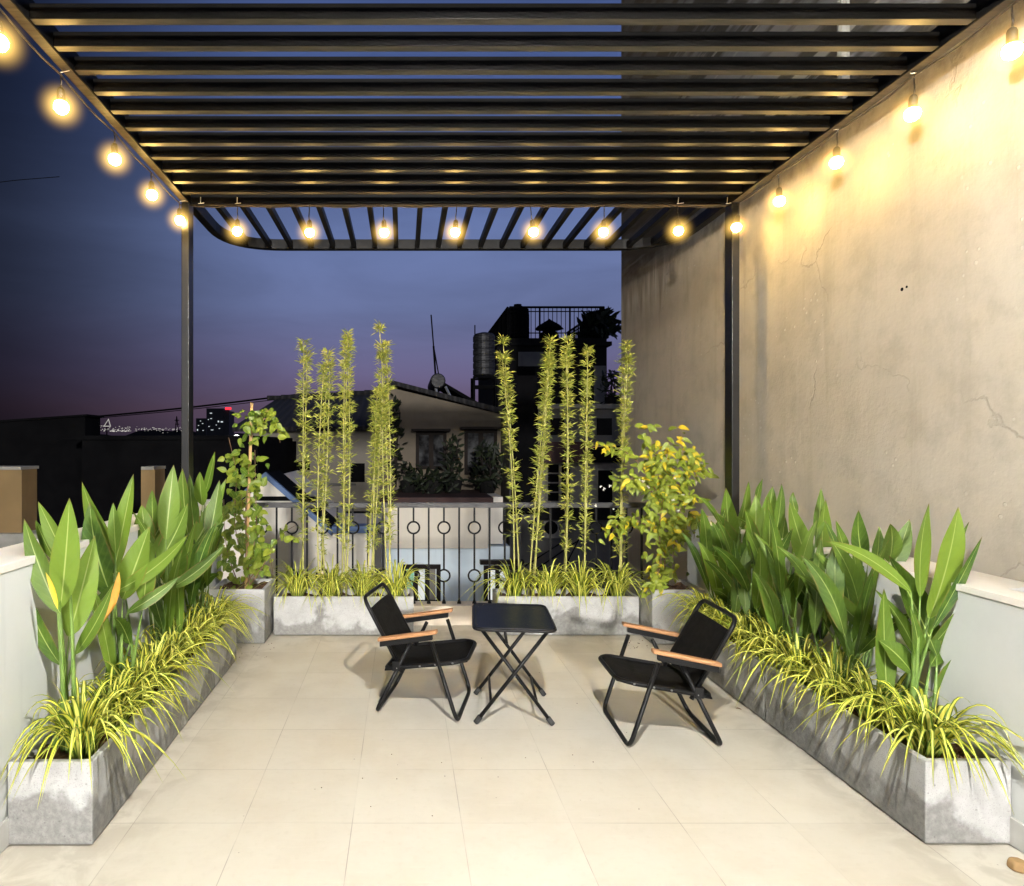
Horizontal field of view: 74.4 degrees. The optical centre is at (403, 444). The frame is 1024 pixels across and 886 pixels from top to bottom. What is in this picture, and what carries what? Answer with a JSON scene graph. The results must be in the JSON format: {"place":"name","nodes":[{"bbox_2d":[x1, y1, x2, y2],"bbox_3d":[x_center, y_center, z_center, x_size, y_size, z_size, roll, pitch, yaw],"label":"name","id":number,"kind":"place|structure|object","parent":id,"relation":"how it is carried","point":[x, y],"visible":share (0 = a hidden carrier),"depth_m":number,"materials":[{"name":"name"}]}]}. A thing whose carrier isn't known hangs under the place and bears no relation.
{"place":"outdoors","nodes":[
{"label":"outdoors","id":0,"kind":"place"},
{"bbox_2d":[0,414,103,527],"bbox_3d":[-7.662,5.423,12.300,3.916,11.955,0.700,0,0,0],"label":"dark house","id":1,"kind":"structure","parent":0,"point":[30,442],"depth_m":12.00,"materials":[{"name":"black"}]},
{"bbox_2d":[0,466,165,547],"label":"boundary wall","id":2,"kind":"structure","parent":0,"point":[18,495],"depth_m":6.02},
{"bbox_2d":[100,430,243,435],"bbox_3d":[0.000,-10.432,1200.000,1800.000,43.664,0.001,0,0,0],"label":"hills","id":3,"kind":"structure","parent":0,"point":[154,433],"depth_m":1200.00,"materials":[{"name":"black"}]},
{"bbox_2d":[104,400,271,417],"bbox_3d":[-9.754,-1.128,23.999,11.814,1.138,0.027,0,0,0],"label":"overhead cable","id":4,"kind":"object","parent":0,"point":[194,408],"visible":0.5,"depth_m":23.99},
{"bbox_2d":[100,393,301,416],"bbox_3d":[-9.646,-1.226,23.997,12.034,1.299,0.062,0,0,0],"label":"overhead cable","id":5,"kind":"object","parent":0,"point":[193,407],"visible":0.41,"depth_m":23.98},
{"bbox_2d":[196,418,205,435],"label":"tower block","id":6,"kind":"structure","parent":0,"point":[200,426],"depth_m":320.00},
{"bbox_2d":[206,407,233,435],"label":"tower block","id":7,"kind":"structure","parent":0,"point":[219,421],"depth_m":300.00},
{"bbox_2d":[221,470,384,594],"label":"house","id":8,"kind":"structure","parent":0,"point":[280,486],"depth_m":9.00,"materials":[{"name":"grey paint"}]},
{"bbox_2d":[0,0,620,435],"label":"sky","id":9,"kind":"structure","parent":0,"point":[90,265],"materials":[{"name":"blue"}]},
{"bbox_2d":[0,625,1023,885],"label":"terrace floor","id":10,"kind":"structure","parent":0,"point":[298,759],"depth_m":2.66,"materials":[{"name":"beige tile"}]},
{"bbox_2d":[8,665,187,843],"bbox_3d":[-1.232,1.249,2.825,0.297,0.290,1.026,0,0,0],"label":"planter box","id":11,"kind":"object","parent":10,"relation":"on","point":[76,809],"visible":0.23,"depth_m":2.31,"materials":[{"name":"concrete"}]},
{"bbox_2d":[23,498,112,752],"bbox_3d":[-1.295,0.673,2.527,0.329,0.960,0.236,0,0,41],"label":"broadleaf plant","id":12,"kind":"object","parent":11,"relation":"in","point":[64,580],"visible":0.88,"depth_m":2.49,"materials":[{"name":"green plant"}]},
{"bbox_2d":[0,673,194,807],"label":"spider plant","id":13,"kind":"object","parent":11,"relation":"in","point":[78,733],"visible":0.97,"depth_m":2.38,"materials":[{"name":"green plant"}]},
{"bbox_2d":[42,666,199,764],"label":"spider plant","id":14,"kind":"object","parent":11,"relation":"in","point":[128,696],"visible":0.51,"depth_m":2.63,"materials":[{"name":"green plant"}]},
{"bbox_2d":[81,474,187,685],"bbox_3d":[-1.181,0.643,2.906,0.396,1.028,0.381,0,0,-33],"label":"broadleaf plant","id":15,"kind":"object","parent":11,"relation":"on","point":[137,567],"visible":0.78,"depth_m":2.92,"materials":[{"name":"green plant"}]},
{"bbox_2d":[70,644,219,731],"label":"spider plant","id":16,"kind":"object","parent":11,"relation":"in","point":[146,663],"visible":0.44,"depth_m":2.88,"materials":[{"name":"green plant"}]},
{"bbox_2d":[93,630,233,704],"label":"spider plant","id":17,"kind":"object","parent":11,"relation":"in","point":[161,658],"visible":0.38,"depth_m":3.16,"materials":[{"name":"green plant"}]},
{"bbox_2d":[0,499,220,853],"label":"parapet wall","id":18,"kind":"structure","parent":10,"relation":"on","point":[29,669],"depth_m":2.45,"materials":[{"name":"white paint"}]},
{"bbox_2d":[150,615,235,720],"bbox_3d":[-1.232,1.249,3.828,0.297,0.290,0.964,0,0,0],"label":"planter box","id":19,"kind":"object","parent":10,"relation":"on","point":[222,669],"visible":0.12,"depth_m":3.75,"materials":[{"name":"concrete"}]},
{"bbox_2d":[133,465,224,647],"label":"broadleaf plant","id":20,"kind":"object","parent":19,"relation":"on","point":[165,520],"visible":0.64,"depth_m":3.48,"materials":[{"name":"green plant"}]},
{"bbox_2d":[137,614,240,682],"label":"spider plant","id":21,"kind":"object","parent":19,"relation":"in","point":[175,637],"visible":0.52,"depth_m":3.41,"materials":[{"name":"green plant"}]},
{"bbox_2d":[135,602,250,667],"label":"spider plant","id":22,"kind":"object","parent":19,"relation":"in","point":[194,619],"visible":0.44,"depth_m":3.68,"materials":[{"name":"green plant"}]},
{"bbox_2d":[178,452,225,616],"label":"broadleaf plant","id":23,"kind":"object","parent":19,"relation":"on","point":[192,497],"visible":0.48,"depth_m":4.01,"materials":[{"name":"green plant"}]},
{"bbox_2d":[186,584,264,641],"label":"spider plant","id":24,"kind":"object","parent":19,"relation":"in","point":[210,598],"visible":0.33,"depth_m":4.16,"materials":[{"name":"green plant"}]},
{"bbox_2d":[186,597,267,639],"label":"spider plant","id":25,"kind":"object","parent":19,"relation":"in","point":[215,608],"visible":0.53,"depth_m":3.92,"materials":[{"name":"green plant"}]},
{"bbox_2d":[209,579,274,642],"bbox_3d":[-1.170,1.204,4.855,0.390,0.379,0.390,0,0,0],"label":"square pot","id":26,"kind":"object","parent":10,"relation":"on","point":[261,632],"visible":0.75,"depth_m":4.66,"materials":[{"name":"concrete"}]},
{"bbox_2d":[216,403,298,588],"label":"climbing plant","id":27,"kind":"object","parent":26,"relation":"in","point":[257,559],"visible":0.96,"depth_m":4.80,"materials":[{"name":"green plant"}]},
{"bbox_2d":[274,588,413,634],"bbox_3d":[-0.439,1.253,5.007,1.027,0.282,0.286,0,0,0],"label":"planter box","id":28,"kind":"object","parent":10,"relation":"on","point":[345,615],"visible":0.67,"depth_m":4.86,"materials":[{"name":"concrete"}]},
{"bbox_2d":[256,558,345,614],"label":"spider plant","id":29,"kind":"object","parent":28,"relation":"in","point":[291,578],"visible":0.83,"depth_m":4.93,"materials":[{"name":"green plant"}]},
{"bbox_2d":[292,337,315,574],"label":"bamboo","id":30,"kind":"object","parent":28,"relation":"in","point":[306,358],"visible":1,"depth_m":5.04,"materials":[{"name":"green plant"}]},
{"bbox_2d":[309,347,338,595],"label":"bamboo","id":31,"kind":"object","parent":28,"relation":"in","point":[324,385],"visible":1,"depth_m":5.06,"materials":[{"name":"green plant"}]},
{"bbox_2d":[285,554,377,612],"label":"spider plant","id":32,"kind":"object","parent":28,"relation":"in","point":[333,573],"visible":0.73,"depth_m":4.93,"materials":[{"name":"green plant"}]},
{"bbox_2d":[334,328,358,595],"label":"bamboo","id":33,"kind":"object","parent":28,"relation":"in","point":[346,341],"visible":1,"depth_m":5.03,"materials":[{"name":"green plant"}]},
{"bbox_2d":[309,559,409,612],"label":"spider plant","id":34,"kind":"object","parent":28,"relation":"in","point":[359,591],"visible":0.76,"depth_m":4.94,"materials":[{"name":"green plant"}]},
{"bbox_2d":[363,385,390,595],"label":"bamboo","id":35,"kind":"object","parent":28,"relation":"in","point":[375,472],"visible":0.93,"depth_m":5.04,"materials":[{"name":"green plant"}]},
{"bbox_2d":[372,319,399,585],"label":"bamboo","id":36,"kind":"object","parent":28,"relation":"in","point":[381,356],"visible":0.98,"depth_m":5.03,"materials":[{"name":"green plant"}]},
{"bbox_2d":[352,559,449,608],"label":"spider plant","id":37,"kind":"object","parent":28,"relation":"in","point":[401,582],"visible":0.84,"depth_m":4.94,"materials":[{"name":"green plant"}]},
{"bbox_2d":[363,582,476,720],"bbox_3d":[0.102,1.095,3.603,0.564,0.610,0.496,0,0,14],"label":"folding chair","id":38,"kind":"object","parent":10,"relation":"on","point":[399,639],"visible":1,"depth_m":3.56,"materials":[{"name":"black fabric"}]},
{"bbox_2d":[414,601,491,624],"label":"kerb","id":39,"kind":"structure","parent":10,"relation":"on","point":[460,614],"depth_m":5.17,"materials":[{"name":"grey concrete"}]},
{"bbox_2d":[235,502,663,603],"bbox_3d":[0.382,0.854,5.250,3.498,0.798,0.040,0,0,0],"label":"railing","id":40,"kind":"object","parent":39,"relation":"on","point":[489,505],"visible":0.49,"depth_m":5.24,"materials":[{"name":"black metal"}]},
{"bbox_2d":[472,603,556,725],"bbox_3d":[0.575,1.152,3.520,0.420,0.503,0.536,0,0,6],"label":"folding table","id":41,"kind":"object","parent":10,"relation":"on","point":[505,618],"visible":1,"depth_m":3.43,"materials":[{"name":"black paint"}]},
{"bbox_2d":[492,588,638,634],"bbox_3d":[1.209,1.253,5.007,1.038,0.282,0.286,0,0,0],"label":"planter box","id":42,"kind":"object","parent":10,"relation":"on","point":[569,619],"visible":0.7,"depth_m":4.86,"materials":[{"name":"concrete"}]},
{"bbox_2d":[494,335,525,573],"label":"bamboo","id":43,"kind":"object","parent":42,"relation":"in","point":[504,356],"visible":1,"depth_m":5.06,"materials":[{"name":"green plant"}]},
{"bbox_2d":[457,558,563,607],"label":"spider plant","id":44,"kind":"object","parent":42,"relation":"in","point":[512,585],"visible":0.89,"depth_m":4.93,"materials":[{"name":"green plant"}]},
{"bbox_2d":[524,333,558,595],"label":"bamboo","id":45,"kind":"object","parent":42,"relation":"in","point":[549,360],"visible":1,"depth_m":5.02,"materials":[{"name":"green plant"}]},
{"bbox_2d":[515,558,596,605],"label":"spider plant","id":46,"kind":"object","parent":42,"relation":"in","point":[545,579],"visible":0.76,"depth_m":4.93,"materials":[{"name":"green plant"}]},
{"bbox_2d":[557,334,578,595],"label":"bamboo","id":47,"kind":"object","parent":42,"relation":"in","point":[566,384],"visible":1,"depth_m":5.00,"materials":[{"name":"green plant"}]},
{"bbox_2d":[529,555,644,612],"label":"spider plant","id":48,"kind":"object","parent":42,"relation":"in","point":[584,585],"visible":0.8,"depth_m":4.92,"materials":[{"name":"green plant"}]},
{"bbox_2d":[576,343,598,573],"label":"bamboo","id":49,"kind":"object","parent":42,"relation":"in","point":[586,392],"visible":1,"depth_m":5.01,"materials":[{"name":"green plant"}]},
{"bbox_2d":[568,558,672,614],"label":"spider plant","id":50,"kind":"object","parent":42,"relation":"in","point":[617,590],"visible":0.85,"depth_m":4.91,"materials":[{"name":"green plant"}]},
{"bbox_2d":[611,339,636,572],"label":"bamboo","id":51,"kind":"object","parent":42,"relation":"in","point":[627,359],"visible":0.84,"depth_m":5.01,"materials":[{"name":"green plant"}]},
{"bbox_2d":[598,599,736,745],"bbox_3d":[1.276,1.095,3.264,0.564,0.610,0.496,0,0,2],"label":"folding chair","id":52,"kind":"object","parent":10,"relation":"on","point":[700,640],"visible":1,"depth_m":3.22,"materials":[{"name":"black fabric"}]},
{"bbox_2d":[634,579,705,643],"bbox_3d":[1.927,1.204,4.830,0.375,0.379,0.380,0,0,0],"label":"square pot","id":53,"kind":"object","parent":10,"relation":"on","point":[656,617],"visible":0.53,"depth_m":4.64,"materials":[{"name":"concrete"}]},
{"bbox_2d":[591,423,718,597],"bbox_3d":[1.787,0.473,4.735,0.842,1.270,0.413,0,0,-20],"label":"climbing plant","id":54,"kind":"object","parent":53,"relation":"in","point":[675,525],"visible":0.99,"depth_m":4.75,"materials":[{"name":"green plant"}]},
{"bbox_2d":[684,615,774,719],"bbox_3d":[1.974,1.249,3.837,0.301,0.290,0.967,0,0,0],"label":"planter box","id":55,"kind":"object","parent":10,"relation":"on","point":[734,689],"visible":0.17,"depth_m":3.57,"materials":[{"name":"concrete"}]},
{"bbox_2d":[646,587,741,638],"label":"spider plant","id":56,"kind":"object","parent":55,"relation":"in","point":[695,601],"visible":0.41,"depth_m":4.19,"materials":[{"name":"green plant"}]},
{"bbox_2d":[668,596,758,653],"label":"spider plant","id":57,"kind":"object","parent":55,"relation":"in","point":[718,613],"visible":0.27,"depth_m":3.90,"materials":[{"name":"green plant"}]},
{"bbox_2d":[682,479,762,610],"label":"broadleaf plant","id":58,"kind":"object","parent":55,"relation":"on","point":[716,576],"visible":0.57,"depth_m":4.12,"materials":[{"name":"green plant"}]},
{"bbox_2d":[708,606,791,684],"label":"spider plant","id":59,"kind":"object","parent":55,"relation":"in","point":[743,621],"visible":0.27,"depth_m":3.65,"materials":[{"name":"green plant"}]},
{"bbox_2d":[712,484,788,626],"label":"broadleaf plant","id":60,"kind":"object","parent":55,"relation":"on","point":[756,520],"visible":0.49,"depth_m":3.79,"materials":[{"name":"green plant"}]},
{"bbox_2d":[718,615,826,682],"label":"spider plant","id":61,"kind":"object","parent":55,"relation":"in","point":[757,641],"visible":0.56,"depth_m":3.42,"materials":[{"name":"green plant"}]},
{"bbox_2d":[744,489,848,661],"bbox_3d":[2.029,0.692,3.371,0.529,0.931,0.411,0,0,13],"label":"broadleaf plant","id":62,"kind":"object","parent":55,"relation":"on","point":[774,581],"visible":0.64,"depth_m":3.42,"materials":[{"name":"green plant"}]},
{"bbox_2d":[686,516,1023,853],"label":"parapet wall","id":63,"kind":"structure","parent":10,"relation":"on","point":[982,648],"depth_m":2.46,"materials":[{"name":"white paint"}]},
{"bbox_2d":[0,0,1015,515],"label":"pergola","id":64,"kind":"object","parent":63,"relation":"on","point":[642,180],"visible":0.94,"depth_m":3.23,"materials":[{"name":"black paint"}]},
{"bbox_2d":[0,8,184,205],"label":"light cable","id":65,"kind":"object","parent":64,"relation":"attached to","point":[41,56],"visible":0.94,"depth_m":3.01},
{"bbox_2d":[0,21,8,51],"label":"light bulb","id":66,"kind":"object","parent":65,"relation":"hanging from","point":[4,44],"visible":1,"depth_m":2.43,"materials":[{"name":"white glass"}]},
{"bbox_2d":[53,75,68,114],"bbox_3d":[-1.493,-1.482,2.897,0.250,0.257,0.250,3,5,11],"label":"light bulb","id":67,"kind":"object","parent":65,"relation":"hanging from","point":[61,106],"visible":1,"depth_m":2.88,"materials":[{"name":"white glass"}]},
{"bbox_2d":[108,132,120,165],"bbox_3d":[-1.490,-1.482,3.426,0.250,0.257,0.250,1,3,30],"label":"light bulb","id":68,"kind":"object","parent":65,"relation":"hanging from","point":[114,157],"visible":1,"depth_m":3.41,"materials":[{"name":"white glass"}]},
{"bbox_2d":[146,173,156,199],"bbox_3d":[-1.484,-1.482,3.915,0.250,0.257,0.250,-2,-2,-13],"label":"light bulb","id":69,"kind":"object","parent":65,"relation":"hanging from","point":[151,193],"visible":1,"depth_m":3.90,"materials":[{"name":"white glass"}]},
{"bbox_2d":[191,197,730,207],"bbox_3d":[0.380,-1.627,4.447,3.641,0.067,0.038,0,0,0],"label":"light cable","id":70,"kind":"object","parent":64,"relation":"attached to","point":[458,205],"visible":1,"depth_m":4.46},
{"bbox_2d":[598,205,607,236],"bbox_3d":[1.345,-1.461,4.461,0.250,0.302,0.250,3,1,42],"label":"light bulb","id":71,"kind":"object","parent":70,"relation":"hanging from","point":[603,231],"visible":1,"depth_m":4.45,"materials":[{"name":"white glass"}]},
{"bbox_2d":[674,206,682,235],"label":"light bulb","id":72,"kind":"object","parent":70,"relation":"hanging from","point":[678,230],"visible":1,"depth_m":4.43,"materials":[{"name":"white glass"}]},
{"bbox_2d":[737,0,1020,205],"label":"light cable","id":73,"kind":"object","parent":64,"relation":"attached to","point":[953,50],"visible":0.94,"depth_m":2.98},
{"bbox_2d":[731,203,741,231],"bbox_3d":[2.217,-1.469,4.413,0.250,0.287,0.250,5,2,-7],"label":"light bulb","id":74,"kind":"object","parent":73,"relation":"hanging from","point":[736,226],"visible":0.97,"depth_m":4.40,"materials":[{"name":"white glass"}]},
{"bbox_2d":[774,174,784,206],"bbox_3d":[2.231,-1.469,3.939,0.250,0.287,0.250,-2,-1,19],"label":"light bulb","id":75,"kind":"object","parent":73,"relation":"hanging from","point":[779,200],"visible":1,"depth_m":3.92,"materials":[{"name":"white glass"}]},
{"bbox_2d":[829,132,843,168],"bbox_3d":[2.220,-1.469,3.401,0.250,0.287,0.250,6,-5,-26],"label":"light bulb","id":76,"kind":"object","parent":73,"relation":"hanging from","point":[836,161],"visible":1,"depth_m":3.39,"materials":[{"name":"white glass"}]},
{"bbox_2d":[904,75,920,121],"bbox_3d":[2.225,-1.469,2.900,0.250,0.287,0.250,-1,3,-39],"label":"light bulb","id":77,"kind":"object","parent":73,"relation":"hanging from","point":[912,112],"visible":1,"depth_m":2.89,"materials":[{"name":"white glass"}]},
{"bbox_2d":[1001,5,1022,59],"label":"light bulb","id":78,"kind":"object","parent":73,"relation":"hanging from","point":[1012,49],"visible":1,"depth_m":2.42,"materials":[{"name":"white glass"}]},
{"bbox_2d":[766,664,1010,842],"bbox_3d":[1.974,1.249,2.832,0.301,0.290,1.027,0,0,0],"label":"planter box","id":79,"kind":"object","parent":10,"relation":"on","point":[919,801],"visible":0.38,"depth_m":2.43,"materials":[{"name":"concrete"}]},
{"bbox_2d":[726,628,876,710],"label":"spider plant","id":80,"kind":"object","parent":79,"relation":"in","point":[796,648],"visible":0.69,"depth_m":3.16,"materials":[{"name":"green plant"}]},
{"bbox_2d":[777,510,911,697],"bbox_3d":[1.984,0.726,3.009,0.519,0.860,0.470,0,0,37],"label":"broadleaf plant","id":81,"kind":"object","parent":79,"relation":"on","point":[841,592],"visible":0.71,"depth_m":3.00,"materials":[{"name":"green plant"}]},
{"bbox_2d":[755,641,939,735],"bbox_3d":[1.808,1.035,2.929,0.626,0.322,0.767,0,0,0],"label":"spider plant","id":82,"kind":"object","parent":79,"relation":"in","point":[825,671],"visible":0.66,"depth_m":2.90,"materials":[{"name":"green plant"}]},
{"bbox_2d":[784,658,964,757],"bbox_3d":[1.833,1.047,2.705,0.562,0.293,0.744,0,0,0],"label":"spider plant","id":83,"kind":"object","parent":79,"relation":"in","point":[864,712],"visible":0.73,"depth_m":2.65,"materials":[{"name":"green plant"}]},
{"bbox_2d":[826,504,981,738],"bbox_3d":[1.973,0.688,2.611,0.668,0.935,0.193,0,0,0],"label":"broadleaf plant","id":84,"kind":"object","parent":79,"relation":"on","point":[923,634],"visible":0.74,"depth_m":2.59,"materials":[{"name":"green plant"}]},
{"bbox_2d":[813,679,1023,813],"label":"spider plant","id":85,"kind":"object","parent":79,"relation":"in","point":[933,738],"visible":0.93,"depth_m":2.39,"materials":[{"name":"green plant"}]},
{"bbox_2d":[478,306,620,587],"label":"apartment building","id":86,"kind":"structure","parent":0,"point":[526,355],"depth_m":13.01,"materials":[{"name":"paint"}]},
{"bbox_2d":[511,304,528,337],"bbox_3d":[3.549,-3.838,20.600,0.720,1.040,0.709,0,0,0],"label":"water tank","id":87,"kind":"object","parent":86,"relation":"on","point":[520,322],"visible":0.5,"depth_m":20.28,"materials":[{"name":"black"}]},
{"bbox_2d":[536,319,563,337],"bbox_3d":[4.554,-3.634,20.700,0.850,0.600,0.850,0,0,22],"label":"parasol","id":88,"kind":"object","parent":86,"relation":"on","point":[556,326],"visible":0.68,"depth_m":20.50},
{"bbox_2d":[546,463,576,501],"bbox_3d":[3.083,0.737,12.970,0.601,0.761,0.060,0,0,0],"label":"window","id":89,"kind":"structure","parent":86,"relation":"in","point":[554,480],"depth_m":12.97,"materials":[{"name":"paint"}]},
{"bbox_2d":[576,306,620,338],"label":"roof shrub","id":90,"kind":"object","parent":86,"relation":"on","point":[612,328],"visible":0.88,"depth_m":20.11,"materials":[{"name":"black plant"}]},
{"bbox_2d":[598,470,611,501],"bbox_3d":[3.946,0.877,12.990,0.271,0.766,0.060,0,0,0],"label":"door","id":91,"kind":"structure","parent":86,"relation":"in","point":[605,495],"depth_m":12.96,"materials":[{"name":"black"}]},
{"bbox_2d":[597,365,620,403],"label":"roof shrub","id":92,"kind":"object","parent":86,"relation":"on","point":[611,397],"visible":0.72,"depth_m":14.41,"materials":[{"name":"black plant"}]},
{"bbox_2d":[1007,857,1023,873],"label":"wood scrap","id":93,"kind":"object","parent":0,"point":[1015,864],"visible":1,"depth_m":2.17,"materials":[{"name":"wood"}]},
{"label":"ground","id":94,"kind":"structure","parent":0,"visible":0},
{"bbox_2d":[58,436,295,526],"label":"dark house","id":95,"kind":"structure","parent":94,"relation":"on","point":[111,465],"depth_m":11.01,"materials":[{"name":"black"}]},
{"bbox_2d":[233,381,523,600],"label":"house","id":96,"kind":"structure","parent":94,"relation":"on","point":[430,422],"depth_m":13.99,"materials":[{"name":"paint"}]},
{"bbox_2d":[386,393,407,486],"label":"wall creeper","id":97,"kind":"object","parent":96,"relation":"attached to","point":[396,427],"depth_m":13.84,"materials":[{"name":"green plant"}]},
{"bbox_2d":[392,461,426,492],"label":"terrace shrub","id":98,"kind":"object","parent":96,"relation":"on","point":[405,486],"visible":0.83,"depth_m":13.09,"materials":[{"name":"green plant"}]},
{"bbox_2d":[403,564,440,600],"bbox_3d":[0.331,2.677,12.125,0.698,0.988,0.090,0,0,0],"label":"window","id":99,"kind":"structure","parent":96,"relation":"in","point":[434,568],"depth_m":12.09,"materials":[{"name":"white wood"}]},
{"bbox_2d":[416,432,446,468],"bbox_3d":[0.585,0.115,13.990,0.647,0.793,0.060,0,0,0],"label":"window","id":100,"kind":"structure","parent":96,"relation":"in","point":[429,445],"depth_m":13.99,"materials":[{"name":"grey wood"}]},
{"bbox_2d":[408,466,460,493],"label":"terrace shrub","id":101,"kind":"object","parent":96,"relation":"on","point":[432,485],"visible":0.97,"depth_m":12.76,"materials":[{"name":"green plant"}]},
{"bbox_2d":[428,373,476,401],"bbox_3d":[1.281,-1.091,15.040,1.410,0.902,1.720,0,0,0],"label":"solar water heater","id":102,"kind":"object","parent":96,"relation":"on","point":[437,383],"visible":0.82,"depth_m":14.40,"materials":[{"name":"silver metal"}]},
{"bbox_2d":[438,432,468,493],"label":"terrace shrub","id":103,"kind":"object","parent":96,"relation":"on","point":[454,450],"visible":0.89,"depth_m":12.94,"materials":[{"name":"green plant"}]},
{"bbox_2d":[464,430,496,474],"bbox_3d":[1.629,0.151,13.990,0.689,0.950,0.060,0,0,0],"label":"window","id":104,"kind":"structure","parent":96,"relation":"in","point":[472,438],"depth_m":13.99,"materials":[{"name":"grey glass"}]},
{"bbox_2d":[471,325,497,406],"bbox_3d":[1.945,-1.501,15.997,0.597,2.780,0.594,0,0,0],"label":"water tank","id":105,"kind":"object","parent":96,"relation":"on","point":[483,355],"visible":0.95,"depth_m":15.77,"materials":[{"name":"silver metal"}]},
{"bbox_2d":[468,438,505,493],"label":"terrace shrub","id":106,"kind":"object","parent":96,"relation":"on","point":[487,484],"visible":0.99,"depth_m":13.03,"materials":[{"name":"green plant"}]},
{"bbox_2d":[480,559,523,600],"bbox_3d":[1.789,2.632,12.080,0.788,1.078,0.180,0,0,0],"label":"window","id":107,"kind":"structure","parent":96,"relation":"in","point":[485,562],"depth_m":12.08,"materials":[{"name":"white wood"}]},
{"bbox_2d":[621,0,1023,592],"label":"neighbour wall","id":108,"kind":"structure","parent":94,"relation":"on","point":[881,327],"depth_m":3.45,"materials":[{"name":"beige paint"}]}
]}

